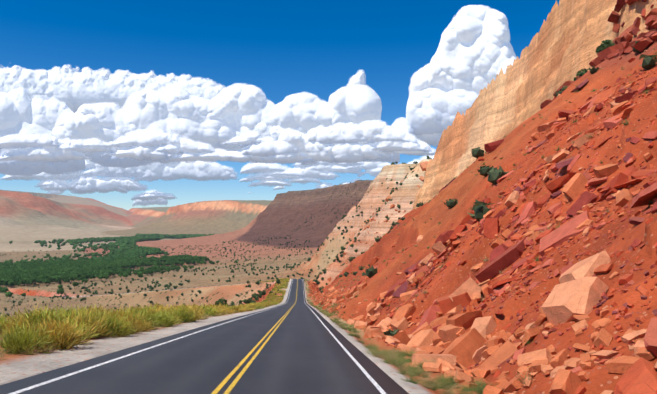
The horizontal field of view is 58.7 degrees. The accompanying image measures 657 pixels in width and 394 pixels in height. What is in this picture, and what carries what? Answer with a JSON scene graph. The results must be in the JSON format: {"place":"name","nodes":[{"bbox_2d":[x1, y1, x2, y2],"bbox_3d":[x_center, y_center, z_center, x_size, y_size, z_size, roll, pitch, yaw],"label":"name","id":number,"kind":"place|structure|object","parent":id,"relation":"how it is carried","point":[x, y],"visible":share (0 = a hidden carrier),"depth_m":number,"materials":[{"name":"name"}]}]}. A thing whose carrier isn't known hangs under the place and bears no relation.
{"place":"outdoors","nodes":[
{"label":"outdoors","id":0,"kind":"place"},
{"bbox_2d":[0,64,225,112],"bbox_3d":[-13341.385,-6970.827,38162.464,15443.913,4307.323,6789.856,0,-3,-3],"label":"cloud","id":1,"kind":"structure","parent":0,"point":[74,89],"depth_m":37026.63,"materials":[{"name":"white"}]},
{"bbox_2d":[0,69,399,176],"bbox_3d":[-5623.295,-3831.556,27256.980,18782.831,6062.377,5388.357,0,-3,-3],"label":"cloud","id":2,"kind":"structure","parent":0,"point":[228,113],"depth_m":26997.77,"materials":[{"name":"white"}]},
{"bbox_2d":[0,279,408,393],"bbox_3d":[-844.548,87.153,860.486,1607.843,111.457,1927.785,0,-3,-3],"label":"road","id":3,"kind":"structure","parent":0,"point":[302,351],"depth_m":15.71,"materials":[{"name":"grey asphalt"}]},
{"bbox_2d":[9,280,292,393],"bbox_3d":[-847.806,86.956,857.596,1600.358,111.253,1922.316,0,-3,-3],"label":"white line","id":4,"kind":"object","parent":3,"relation":"on","point":[40,384],"visible":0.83,"depth_m":13.91,"materials":[{"name":"paint"}]},
{"bbox_2d":[211,279,297,393],"bbox_3d":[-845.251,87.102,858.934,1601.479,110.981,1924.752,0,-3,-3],"label":"yellow line","id":5,"kind":"object","parent":3,"relation":"on","point":[223,382],"visible":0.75,"depth_m":15.66,"materials":[{"name":"paint"}]},
{"bbox_2d":[223,283,297,393],"bbox_3d":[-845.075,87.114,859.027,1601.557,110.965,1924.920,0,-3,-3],"label":"yellow line","id":6,"kind":"object","parent":3,"relation":"on","point":[233,383],"visible":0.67,"depth_m":15.79,"materials":[{"name":"paint"}]},
{"bbox_2d":[302,279,385,393],"bbox_3d":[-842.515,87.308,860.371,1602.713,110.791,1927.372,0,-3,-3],"label":"white line","id":7,"kind":"object","parent":3,"relation":"on","point":[376,385],"visible":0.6,"depth_m":17.55,"materials":[{"name":"paint"}]},
{"bbox_2d":[132,186,285,205],"bbox_3d":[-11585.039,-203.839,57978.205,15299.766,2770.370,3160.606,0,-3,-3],"label":"cloud","id":8,"kind":"structure","parent":0,"point":[161,201],"depth_m":56610.70,"materials":[{"name":"white"}]},
{"bbox_2d":[0,155,433,200],"bbox_3d":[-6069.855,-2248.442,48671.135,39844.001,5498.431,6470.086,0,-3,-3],"label":"cloud","id":9,"kind":"structure","parent":0,"point":[112,179],"depth_m":49115.79,"materials":[{"name":"white"}]},
{"bbox_2d":[0,119,435,164],"bbox_3d":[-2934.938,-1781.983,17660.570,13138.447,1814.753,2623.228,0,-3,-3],"label":"cloud","id":10,"kind":"structure","parent":0,"point":[364,141],"depth_m":18134.10,"materials":[{"name":"white"}]},
{"bbox_2d":[0,0,558,210],"label":"sky","id":11,"kind":"structure","parent":0,"point":[282,48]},
{"bbox_2d":[0,0,656,393],"bbox_3d":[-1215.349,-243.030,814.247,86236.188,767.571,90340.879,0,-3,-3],"label":"ground","id":12,"kind":"structure","parent":0,"point":[560,48],"depth_m":156.92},
{"bbox_2d":[0,303,208,359],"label":"grass tufts","id":13,"kind":"object","parent":12,"relation":"on","point":[61,328],"visible":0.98,"depth_m":21.72,"materials":[{"name":"green plant"}]},
{"bbox_2d":[5,233,214,262],"bbox_3d":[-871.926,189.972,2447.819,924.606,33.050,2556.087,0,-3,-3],"label":"trees","id":14,"kind":"object","parent":12,"relation":"on","point":[128,247],"visible":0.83,"depth_m":2068.89,"materials":[{"name":"green plant"}]},
{"bbox_2d":[0,254,237,298],"bbox_3d":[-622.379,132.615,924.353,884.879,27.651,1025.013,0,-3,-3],"label":"trees","id":15,"kind":"object","parent":12,"relation":"on","point":[32,272],"visible":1,"depth_m":1079.30,"materials":[{"name":"green plant"}]},
{"bbox_2d":[0,281,278,313],"bbox_3d":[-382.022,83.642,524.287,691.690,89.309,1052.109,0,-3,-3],"label":"shrubs","id":16,"kind":"object","parent":12,"relation":"on","point":[156,303],"visible":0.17,"depth_m":618.12,"materials":[{"name":"green plant"}]},
{"bbox_2d":[118,278,289,315],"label":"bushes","id":17,"kind":"object","parent":12,"relation":"on","point":[211,310],"visible":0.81,"depth_m":82.62,"materials":[{"name":"green plant"}]},
{"bbox_2d":[0,161,417,316],"bbox_3d":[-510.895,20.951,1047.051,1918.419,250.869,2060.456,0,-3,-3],"label":"shrubs","id":18,"kind":"object","parent":12,"relation":"on","point":[150,287],"visible":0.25,"depth_m":903.68,"materials":[{"name":"green plant"}]},
{"bbox_2d":[5,155,433,315],"bbox_3d":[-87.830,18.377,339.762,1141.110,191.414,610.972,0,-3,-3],"label":"shrubs","id":19,"kind":"object","parent":12,"relation":"on","point":[255,296],"visible":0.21,"depth_m":498.56,"materials":[{"name":"green plant"}]},
{"bbox_2d":[178,290,283,323],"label":"dry grass","id":20,"kind":"structure","parent":12,"relation":"on","point":[205,317],"depth_m":52.35,"materials":[{"name":"plant"}]},
{"bbox_2d":[304,279,382,339],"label":"grass","id":21,"kind":"structure","parent":12,"relation":"on","point":[330,314],"depth_m":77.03,"materials":[{"name":"green plant"}]},
{"bbox_2d":[215,40,614,306],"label":"shrubs","id":22,"kind":"object","parent":12,"relation":"on","point":[602,47],"visible":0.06,"depth_m":107.26,"materials":[{"name":"green plant"}]},
{"bbox_2d":[347,329,504,393],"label":"grass","id":23,"kind":"structure","parent":12,"relation":"on","point":[443,381],"depth_m":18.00,"materials":[{"name":"green plant"}]},
{"bbox_2d":[308,0,656,393],"bbox_3d":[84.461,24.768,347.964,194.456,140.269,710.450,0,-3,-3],"label":"rocks","id":24,"kind":"object","parent":12,"relation":"on","point":[578,293],"visible":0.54,"depth_m":33.15,"materials":[{"name":"stone"}]},
{"bbox_2d":[320,41,656,336],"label":"shrubs","id":25,"kind":"object","parent":12,"relation":"on","point":[480,208],"visible":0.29,"depth_m":71.03,"materials":[{"name":"green plant"}]},
{"bbox_2d":[393,5,516,146],"bbox_3d":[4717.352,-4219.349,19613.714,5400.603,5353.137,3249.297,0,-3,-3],"label":"cloud","id":26,"kind":"structure","parent":0,"point":[474,54],"depth_m":18994.40,"materials":[{"name":"white"}]}
]}

